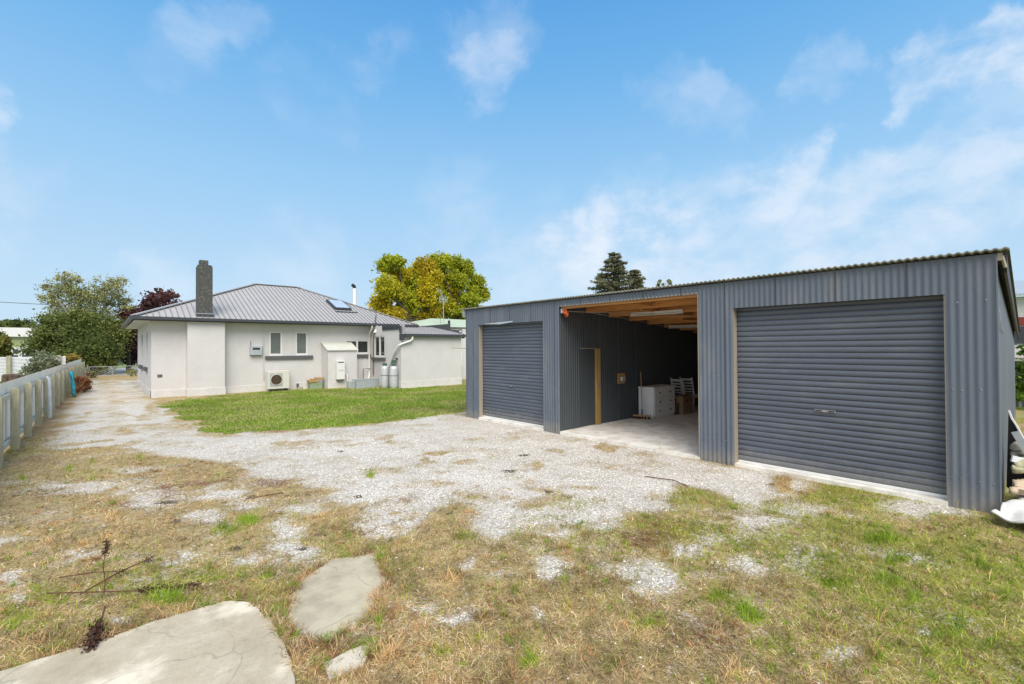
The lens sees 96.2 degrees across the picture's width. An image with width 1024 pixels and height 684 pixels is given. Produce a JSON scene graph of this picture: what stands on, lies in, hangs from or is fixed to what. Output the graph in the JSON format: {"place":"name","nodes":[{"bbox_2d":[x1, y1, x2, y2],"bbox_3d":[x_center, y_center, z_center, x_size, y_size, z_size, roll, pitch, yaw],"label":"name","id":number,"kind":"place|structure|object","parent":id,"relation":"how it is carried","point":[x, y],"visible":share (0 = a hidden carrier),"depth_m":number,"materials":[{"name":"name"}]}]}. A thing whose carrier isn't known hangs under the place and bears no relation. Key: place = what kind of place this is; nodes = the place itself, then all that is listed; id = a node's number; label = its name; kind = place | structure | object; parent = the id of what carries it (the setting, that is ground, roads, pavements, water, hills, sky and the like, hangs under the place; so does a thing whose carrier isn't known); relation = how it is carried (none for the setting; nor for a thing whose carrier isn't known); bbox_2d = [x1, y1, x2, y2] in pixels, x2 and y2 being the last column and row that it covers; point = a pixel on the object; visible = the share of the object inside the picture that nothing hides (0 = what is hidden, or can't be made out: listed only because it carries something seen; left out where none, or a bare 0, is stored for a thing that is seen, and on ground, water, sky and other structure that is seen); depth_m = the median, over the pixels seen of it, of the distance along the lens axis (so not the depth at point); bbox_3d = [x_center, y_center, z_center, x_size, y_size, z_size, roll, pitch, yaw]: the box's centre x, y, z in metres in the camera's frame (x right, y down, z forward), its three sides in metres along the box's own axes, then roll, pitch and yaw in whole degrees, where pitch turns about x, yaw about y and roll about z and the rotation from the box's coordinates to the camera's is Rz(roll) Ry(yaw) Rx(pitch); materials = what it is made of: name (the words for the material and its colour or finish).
{"place":"outdoors","nodes":[
{"label":"outdoors","id":0,"kind":"place"},
{"bbox_2d":[1,374,21,382],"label":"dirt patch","id":1,"kind":"object","parent":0,"point":[6,377],"visible":0.56,"depth_m":25.20,"materials":[{"name":"brown soil"}]},
{"bbox_2d":[88,367,137,374],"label":"road","id":2,"kind":"structure","parent":0,"point":[121,371],"depth_m":40.51,"materials":[{"name":"grey asphalt"}]},
{"bbox_2d":[121,260,465,397],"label":"house","id":3,"kind":"structure","parent":0,"point":[199,345],"depth_m":21.98,"materials":[{"name":"paint"}]},
{"bbox_2d":[141,333,142,364],"bbox_3d":[-18.391,0.356,22.920,0.100,1.580,1.500,0,-1,-42],"label":"window","id":4,"kind":"structure","parent":3,"relation":"in","point":[142,333],"depth_m":23.41,"materials":[{"name":"white paint"}]},
{"bbox_2d":[146,331,147,366],"bbox_3d":[-16.097,0.313,20.344,0.100,1.580,1.100,0,-1,-42],"label":"window","id":5,"kind":"structure","parent":3,"relation":"in","point":[147,331],"depth_m":20.69,"materials":[{"name":"white paint"}]},
{"bbox_2d":[250,341,261,354],"bbox_3d":[-11.604,0.280,20.810,0.490,0.620,0.175,0,-1,-42],"label":"meter box","id":6,"kind":"object","parent":3,"relation":"attached to","point":[255,350],"visible":1,"depth_m":20.72,"materials":[{"name":"grey plastic"}]},
{"bbox_2d":[269,332,281,355],"bbox_3d":[-11.077,0.081,21.497,0.570,1.125,0.100,0,-1,-42],"label":"window","id":7,"kind":"structure","parent":3,"relation":"in","point":[275,338],"depth_m":21.50,"materials":[{"name":"white paint"}]},
{"bbox_2d":[295,332,307,354],"bbox_3d":[-10.218,0.084,22.262,0.570,1.125,0.100,0,-1,-42],"label":"window","id":8,"kind":"structure","parent":3,"relation":"in","point":[301,337],"depth_m":22.27,"materials":[{"name":"grey glass"}]},
{"bbox_2d":[336,360,347,380],"bbox_3d":[-8.315,1.569,22.524,0.588,1.362,0.213,0,-1,-42],"label":"water heater","id":9,"kind":"object","parent":3,"relation":"attached to","point":[340,370],"visible":0.9,"depth_m":22.36,"materials":[{"name":"white paint"}]},
{"bbox_2d":[345,340,367,353],"bbox_3d":[-8.145,0.274,24.106,1.300,0.740,0.100,0,-1,-42],"label":"window","id":10,"kind":"structure","parent":3,"relation":"in","point":[362,345],"depth_m":24.24,"materials":[{"name":"white paint"}]},
{"bbox_2d":[374,336,384,356],"bbox_3d":[-6.836,0.243,23.839,0.100,1.100,1.260,0,-1,-42],"label":"window","id":11,"kind":"structure","parent":3,"relation":"in","point":[379,341],"depth_m":23.81,"materials":[{"name":"white paint"}]},
{"bbox_2d":[412,318,465,329],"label":"green roof house","id":12,"kind":"structure","parent":0,"point":[457,324],"depth_m":42.33,"materials":[{"name":"white paint"}]},
{"bbox_2d":[439,295,445,322],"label":"tv antenna","id":13,"kind":"object","parent":12,"relation":"on","point":[442,299],"visible":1,"depth_m":40.20,"materials":[{"name":"silver metal"}]},
{"bbox_2d":[0,367,1023,683],"bbox_3d":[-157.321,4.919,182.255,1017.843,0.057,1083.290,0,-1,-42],"label":"ground","id":14,"kind":"structure","parent":0,"point":[112,403],"depth_m":5.04,"materials":[{"name":"grey gravel"}]},
{"bbox_2d":[0,331,15,356],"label":"yellow bush","id":15,"kind":"object","parent":14,"relation":"on","point":[6,347],"visible":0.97,"depth_m":31.80,"materials":[{"name":"green plant"}]},
{"bbox_2d":[0,327,32,356],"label":"sage house","id":16,"kind":"structure","parent":14,"relation":"on","point":[13,333],"depth_m":40.93,"materials":[{"name":"white paint"}]},
{"bbox_2d":[11,347,19,356],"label":"window","id":17,"kind":"structure","parent":16,"relation":"in","point":[17,348],"depth_m":40.86,"materials":[{"name":"white paint"}]},
{"bbox_2d":[0,317,36,327],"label":"distant tree","id":18,"kind":"object","parent":14,"relation":"on","point":[18,323],"visible":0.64,"depth_m":61.53,"materials":[{"name":"green plant"}]},
{"bbox_2d":[0,355,65,380],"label":"corrugated fence","id":19,"kind":"object","parent":14,"relation":"on","point":[10,365],"visible":0.34,"depth_m":27.23,"materials":[{"name":"white metal"}]},
{"bbox_2d":[17,349,61,376],"bbox_3d":[-22.145,1.421,21.573,1.522,2.224,1.611,0,-1,-42],"label":"grey shrub","id":20,"kind":"object","parent":14,"relation":"on","point":[38,365],"visible":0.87,"depth_m":21.40,"materials":[{"name":"green plant"}]},
{"bbox_2d":[0,359,84,468],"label":"boundary fence","id":21,"kind":"object","parent":14,"relation":"on","point":[23,405],"visible":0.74,"depth_m":10.37,"materials":[{"name":"white paint"}]},
{"bbox_2d":[69,371,75,395],"bbox_3d":[-18.046,1.710,18.869,0.762,1.040,0.210,-1,-1,37],"label":"turquoise cloth","id":22,"kind":"object","parent":21,"relation":"hanging from","point":[72,383],"visible":1,"depth_m":18.74,"materials":[{"name":"teal fabric"}]},
{"bbox_2d":[45,376,51,417],"bbox_3d":[-13.090,1.552,12.966,0.152,1.206,0.095,0,-1,-26],"label":"steel pipe","id":23,"kind":"object","parent":14,"relation":"on","point":[49,391],"visible":1,"depth_m":12.95,"materials":[{"name":"white metal"}]},
{"bbox_2d":[15,303,118,366],"bbox_3d":[-34.650,-0.419,36.117,6.633,6.376,5.149,0,-1,-2],"label":"bushy tree","id":24,"kind":"object","parent":14,"relation":"on","point":[50,332],"visible":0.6,"depth_m":35.07,"materials":[{"name":"green plant"}]},
{"bbox_2d":[63,353,81,362],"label":"yellow shrub","id":25,"kind":"object","parent":14,"relation":"on","point":[71,356],"visible":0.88,"depth_m":30.85,"materials":[{"name":"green plant"}]},
{"bbox_2d":[74,373,93,393],"bbox_3d":[-19.662,1.952,20.978,0.823,1.106,2.574,0,-1,-42],"label":"rust shrub","id":26,"kind":"object","parent":14,"relation":"on","point":[85,385],"visible":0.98,"depth_m":20.68,"materials":[{"name":"brown plant"}]},
{"bbox_2d":[33,269,138,319],"bbox_3d":[-35.792,-1.675,39.027,6.946,8.985,4.960,0,-1,-42],"label":"birch tree","id":27,"kind":"object","parent":14,"relation":"on","point":[62,288],"visible":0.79,"depth_m":38.03,"materials":[{"name":"green plant"}]},
{"bbox_2d":[86,370,98,377],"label":"shrub","id":28,"kind":"object","parent":14,"relation":"on","point":[91,372],"visible":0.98,"depth_m":31.51,"materials":[{"name":"green plant"}]},
{"bbox_2d":[58,564,127,577],"bbox_3d":[-3.563,1.960,3.896,0.518,0.092,0.091,0,-1,-14],"label":"dead weed","id":29,"kind":"object","parent":14,"relation":"on","point":[116,571],"visible":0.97,"depth_m":3.92,"materials":[{"name":"brown plant"}]},
{"bbox_2d":[79,606,110,653],"bbox_3d":[-2.781,1.931,3.118,0.154,0.138,0.458,0,-1,-21],"label":"dead weed","id":30,"kind":"object","parent":14,"relation":"on","point":[91,640],"visible":1,"depth_m":3.03,"materials":[{"name":"brown plant"}]},
{"bbox_2d":[57,304,137,374],"bbox_3d":[-32.713,-0.028,36.429,5.074,5.918,6.485,0,-1,-42],"label":"bushy tree","id":31,"kind":"object","parent":14,"relation":"on","point":[106,350],"visible":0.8,"depth_m":35.77,"materials":[{"name":"green plant"}]},
{"bbox_2d":[101,535,111,594],"bbox_3d":[-3.242,1.781,3.669,0.067,0.460,0.088,0,-1,-42],"label":"dead weed","id":32,"kind":"object","parent":14,"relation":"on","point":[106,547],"visible":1,"depth_m":3.66,"materials":[{"name":"brown plant"}]},
{"bbox_2d":[87,364,136,377],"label":"drive gate","id":33,"kind":"structure","parent":14,"relation":"on","point":[135,367],"depth_m":32.90,"materials":[{"name":"metal"}]},
{"bbox_2d":[79,554,154,594],"bbox_3d":[-3.369,1.973,3.933,0.087,0.071,0.655,0,-1,11],"label":"dead weed","id":34,"kind":"object","parent":14,"relation":"on","point":[119,572],"visible":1,"depth_m":3.92,"materials":[{"name":"brown plant"}]},
{"bbox_2d":[46,580,201,593],"bbox_3d":[-3.090,1.962,3.636,1.159,0.086,0.097,0,-1,-6],"label":"dead weed","id":35,"kind":"object","parent":14,"relation":"on","point":[154,588],"visible":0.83,"depth_m":3.65,"materials":[{"name":"brown plant"}]},
{"bbox_2d":[115,363,137,367],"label":"verge grass","id":36,"kind":"structure","parent":14,"relation":"on","point":[123,366],"depth_m":52.35,"materials":[{"name":"green plant"}]},
{"bbox_2d":[113,304,144,370],"bbox_3d":[-33.173,-0.408,40.251,3.547,6.439,5.073,0,-1,-42],"label":"plum tree","id":37,"kind":"object","parent":14,"relation":"on","point":[130,362],"visible":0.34,"depth_m":39.84,"materials":[{"name":"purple plant"}]},
{"bbox_2d":[125,368,137,375],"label":"shrub","id":38,"kind":"object","parent":14,"relation":"on","point":[131,371],"visible":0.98,"depth_m":33.21,"materials":[{"name":"green plant"}]},
{"bbox_2d":[0,601,294,683],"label":"concrete slab","id":39,"kind":"structure","parent":14,"relation":"on","point":[234,642],"depth_m":2.88,"materials":[{"name":"grey concrete"}]},
{"bbox_2d":[137,285,182,312],"bbox_3d":[-30.532,-1.197,40.031,3.620,7.961,4.127,0,-1,-42],"label":"plum tree","id":40,"kind":"object","parent":14,"relation":"on","point":[157,299],"visible":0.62,"depth_m":39.42,"materials":[{"name":"purple plant"}]},
{"bbox_2d":[245,492,282,499],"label":"twig","id":41,"kind":"object","parent":14,"relation":"on","point":[264,495],"visible":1,"depth_m":6.02,"materials":[{"name":"brown wood"}]},
{"bbox_2d":[266,370,288,391],"bbox_3d":[-10.793,1.774,21.225,1.000,0.950,0.438,0,-1,-42],"label":"heat pump unit","id":42,"kind":"object","parent":14,"relation":"on","point":[278,379],"visible":1,"depth_m":21.02,"materials":[{"name":"white plastic"}]},
{"bbox_2d":[158,384,465,433],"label":"lawn grass","id":43,"kind":"structure","parent":14,"relation":"on","point":[206,401],"depth_m":15.26,"materials":[{"name":"green plant"}]},
{"bbox_2d":[307,377,323,388],"bbox_3d":[-9.538,1.993,22.288,0.690,0.520,0.380,0,-1,-42],"label":"planter box","id":44,"kind":"object","parent":14,"relation":"on","point":[313,384],"visible":0.98,"depth_m":22.14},
{"bbox_2d":[285,553,385,643],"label":"concrete slab","id":45,"kind":"structure","parent":14,"relation":"on","point":[334,592],"depth_m":3.61,"materials":[{"name":"grey concrete"}]},
{"bbox_2d":[322,645,367,680],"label":"concrete slab","id":46,"kind":"structure","parent":14,"relation":"on","point":[345,658],"depth_m":2.84,"materials":[{"name":"grey concrete"}]},
{"bbox_2d":[346,378,378,388],"bbox_3d":[-7.292,2.023,22.431,1.455,0.434,0.573,0,-1,-42],"label":"galvanised trough","id":47,"kind":"object","parent":14,"relation":"on","point":[364,383],"visible":0.81,"depth_m":22.19,"materials":[{"name":"silver metal"}]},
{"bbox_2d":[381,363,388,387],"bbox_3d":[-6.179,1.632,22.299,0.388,1.200,0.388,0,-1,-42],"label":"gas bottle","id":48,"kind":"object","parent":14,"relation":"on","point":[384,375],"visible":0.98,"depth_m":22.15,"materials":[{"name":"white metal"}]},
{"bbox_2d":[389,363,397,388],"bbox_3d":[-5.684,1.626,22.044,0.388,1.200,0.388,0,-1,-42],"label":"gas bottle","id":49,"kind":"object","parent":14,"relation":"on","point":[393,375],"visible":0.98,"depth_m":21.89,"materials":[{"name":"white metal"}]},
{"bbox_2d":[365,253,444,321],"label":"autumn tree","id":50,"kind":"object","parent":14,"relation":"on","point":[413,293],"visible":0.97,"depth_m":48.41,"materials":[{"name":"yellow plant"}]},
{"bbox_2d":[428,250,491,319],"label":"autumn tree","id":51,"kind":"object","parent":14,"relation":"on","point":[476,289],"visible":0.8,"depth_m":55.35,"materials":[{"name":"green plant"}]},
{"bbox_2d":[0,429,1023,683],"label":"gravel chips","id":52,"kind":"object","parent":14,"relation":"on","point":[496,507],"visible":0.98,"depth_m":6.27,"materials":[{"name":"gravel"}]},
{"bbox_2d":[585,252,640,293],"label":"conifer tree","id":53,"kind":"object","parent":14,"relation":"on","point":[615,268],"visible":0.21,"depth_m":53.37,"materials":[{"name":"green plant"}]},
{"bbox_2d":[625,269,645,289],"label":"conifer tree","id":54,"kind":"object","parent":14,"relation":"on","point":[638,280],"visible":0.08,"depth_m":53.79,"materials":[{"name":"green plant"}]},
{"bbox_2d":[643,279,671,287],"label":"sparse tree","id":55,"kind":"object","parent":14,"relation":"on","point":[668,281],"visible":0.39,"depth_m":44.19,"materials":[{"name":"green plant"}]},
{"bbox_2d":[644,476,682,483],"bbox_3d":[2.228,1.986,6.610,0.076,0.032,0.684,0,-1,-42],"label":"twig","id":56,"kind":"object","parent":14,"relation":"on","point":[664,478],"visible":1,"depth_m":6.64,"materials":[{"name":"beige wood"}]},
{"bbox_2d":[460,247,1019,513],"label":"shed","id":57,"kind":"structure","parent":14,"relation":"on","point":[895,377],"depth_m":6.89,"materials":[{"name":"metal"}]},
{"bbox_2d":[483,321,543,426],"bbox_3d":[0.013,0.759,11.661,0.046,2.532,2.435,0,-1,-42],"label":"roller door","id":58,"kind":"structure","parent":57,"relation":"in","point":[512,352],"depth_m":11.62,"materials":[{"name":"metal"}]},
{"bbox_2d":[561,309,568,316],"bbox_3d":[1.177,-0.653,10.252,0.090,0.186,0.162,0,-1,-42],"label":"strap bundle","id":59,"kind":"object","parent":57,"relation":"hanging from","point":[565,312],"visible":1,"depth_m":10.23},
{"bbox_2d":[580,349,594,426],"bbox_3d":[1.793,1.083,11.000,0.595,1.840,0.030,0,-1,-42],"label":"side door","id":60,"kind":"structure","parent":57,"relation":"in","point":[587,356],"depth_m":11.00,"materials":[{"name":"metal"}]},
{"bbox_2d":[617,373,624,383],"bbox_3d":[2.829,0.936,11.811,0.300,0.270,0.070,0,-1,-42],"label":"fuse board","id":61,"kind":"object","parent":57,"relation":"attached to","point":[620,378],"visible":1,"depth_m":11.78,"materials":[{"name":"brown wood"}]},
{"bbox_2d":[633,372,650,419],"bbox_3d":[3.404,1.393,12.032,0.466,1.230,0.164,-1,-1,28],"label":"broom","id":62,"kind":"object","parent":57,"relation":"on","point":[641,416],"visible":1,"depth_m":12.00,"materials":[{"name":"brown wood"}]},
{"bbox_2d":[592,313,694,331],"bbox_3d":[4.812,-0.414,13.574,8.002,0.582,0.023,0,-1,-42],"label":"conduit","id":63,"kind":"object","parent":57,"relation":"attached to","point":[639,321],"visible":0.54,"depth_m":11.96,"materials":[{"name":"plastic"}]},
{"bbox_2d":[638,384,675,418],"bbox_3d":[3.965,1.600,12.488,1.140,0.822,0.495,0,-1,-42],"label":"chest of drawers","id":64,"kind":"object","parent":57,"relation":"on","point":[658,400],"visible":1,"depth_m":12.21,"materials":[{"name":"paint"}]},
{"bbox_2d":[631,309,683,316],"bbox_3d":[3.217,-0.646,10.255,0.060,0.085,1.280,0,-1,-42],"label":"fluorescent light","id":65,"kind":"object","parent":57,"relation":"attached to","point":[662,312],"visible":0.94,"depth_m":10.15,"materials":[{"name":"white paint"}]},
{"bbox_2d":[674,403,678,414],"bbox_3d":[4.514,1.856,12.795,0.110,0.310,0.270,0,-1,-42],"label":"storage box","id":66,"kind":"object","parent":57,"relation":"on","point":[676,409],"visible":0.47,"depth_m":12.70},
{"bbox_2d":[670,378,692,410],"bbox_3d":[4.975,1.528,13.477,0.536,0.975,0.420,0,-1,-38],"label":"dining chair","id":67,"kind":"object","parent":57,"relation":"on","point":[682,384],"visible":0.4,"depth_m":13.34,"materials":[{"name":"white paint"}]},
{"bbox_2d":[669,324,697,328],"bbox_3d":[5.184,-0.437,12.224,0.060,0.085,2.150,0,-1,-42],"label":"fluorescent light","id":68,"kind":"object","parent":57,"relation":"attached to","point":[682,326],"visible":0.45,"depth_m":12.69,"materials":[{"name":"white paint"}]},
{"bbox_2d":[675,395,692,414],"bbox_3d":[4.847,1.760,12.917,0.550,0.500,0.233,0,-1,-42],"label":"storage box","id":69,"kind":"object","parent":57,"relation":"on","point":[685,403],"visible":0.98,"depth_m":12.76,"materials":[{"name":"cardboard"}]},
{"bbox_2d":[679,377,697,409],"bbox_3d":[5.353,1.529,13.819,0.536,0.975,0.420,0,-1,-44],"label":"dining chair","id":70,"kind":"object","parent":57,"relation":"on","point":[694,394],"visible":0.56,"depth_m":13.62,"materials":[{"name":"white paint"}]},
{"bbox_2d":[737,294,946,498],"bbox_3d":[4.526,0.675,6.594,0.046,2.532,2.485,0,-1,-42],"label":"roller door","id":71,"kind":"structure","parent":57,"relation":"in","point":[853,390],"depth_m":6.40,"materials":[{"name":"metal"}]},
{"bbox_2d":[991,499,1023,523],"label":"white sheet","id":72,"kind":"object","parent":14,"relation":"on","point":[1011,511],"visible":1,"depth_m":4.98,"materials":[{"name":"white plastic"}]},
{"bbox_2d":[1016,495,1023,499],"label":"white sheet","id":73,"kind":"object","parent":72,"relation":"on","point":[1020,497],"visible":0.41,"depth_m":5.22,"materials":[{"name":"white plastic"}]},
{"bbox_2d":[1009,479,1023,494],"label":"underlay roll","id":74,"kind":"object","parent":73,"relation":"on","point":[1017,488],"visible":1,"depth_m":5.21,"materials":[{"name":"beige"}]},
{"bbox_2d":[1010,457,1023,473],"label":"khaki cover","id":75,"kind":"object","parent":74,"relation":"on","point":[1018,468],"visible":0.87,"depth_m":5.34,"materials":[{"name":"fabric"}]},
{"bbox_2d":[1010,451,1019,456],"bbox_3d":[6.280,1.397,5.726,0.097,0.100,0.098,0,-1,-42],"label":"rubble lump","id":76,"kind":"object","parent":75,"relation":"on","point":[1013,453],"visible":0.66,"depth_m":5.71,"materials":[{"name":"concrete"}]},
{"bbox_2d":[1010,442,1021,452],"bbox_3d":[6.292,1.315,5.713,0.136,0.140,0.138,0,-1,-42],"label":"rubble lump","id":77,"kind":"object","parent":76,"relation":"on","point":[1015,447],"visible":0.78,"depth_m":5.69,"materials":[{"name":"stone"}]},
{"bbox_2d":[1017,451,1023,456],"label":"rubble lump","id":78,"kind":"object","parent":77,"relation":"on","point":[1021,454],"visible":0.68,"depth_m":5.66,"materials":[{"name":"concrete"}]},
{"bbox_2d":[1010,455,1023,461],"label":"pale board","id":79,"kind":"object","parent":75,"relation":"on","point":[1014,458],"visible":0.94,"depth_m":5.41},
{"bbox_2d":[1011,431,1023,452],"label":"silver strip","id":80,"kind":"object","parent":75,"relation":"on","point":[1018,437],"visible":1,"depth_m":5.62,"materials":[{"name":"silver metal"}]},
{"bbox_2d":[1006,410,1023,487],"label":"leaning panel","id":81,"kind":"object","parent":14,"relation":"on","point":[1013,426],"visible":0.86,"depth_m":5.85,"materials":[{"name":"black paint"}]},
{"bbox_2d":[1015,344,1023,402],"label":"ivy hedge","id":82,"kind":"object","parent":14,"relation":"on","point":[1019,383],"visible":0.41,"depth_m":13.59,"materials":[{"name":"green plant"}]},
{"bbox_2d":[1015,344,1023,406],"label":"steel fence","id":83,"kind":"object","parent":14,"relation":"on","point":[1019,404],"visible":0.07,"depth_m":14.07,"materials":[{"name":"white metal"}]},
{"bbox_2d":[0,411,1023,683],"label":"dry grass","id":84,"kind":"structure","parent":0,"point":[280,619],"depth_m":3.56,"materials":[{"name":"brown plant"}]},
{"bbox_2d":[0,0,1023,323],"label":"sky","id":85,"kind":"structure","parent":0,"point":[303,144],"materials":[{"name":"blue"}]},
{"bbox_2d":[1014,280,1023,343],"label":"white house","id":86,"kind":"structure","parent":0,"point":[1019,287],"depth_m":20.08,"materials":[{"name":"paint"}]}
]}

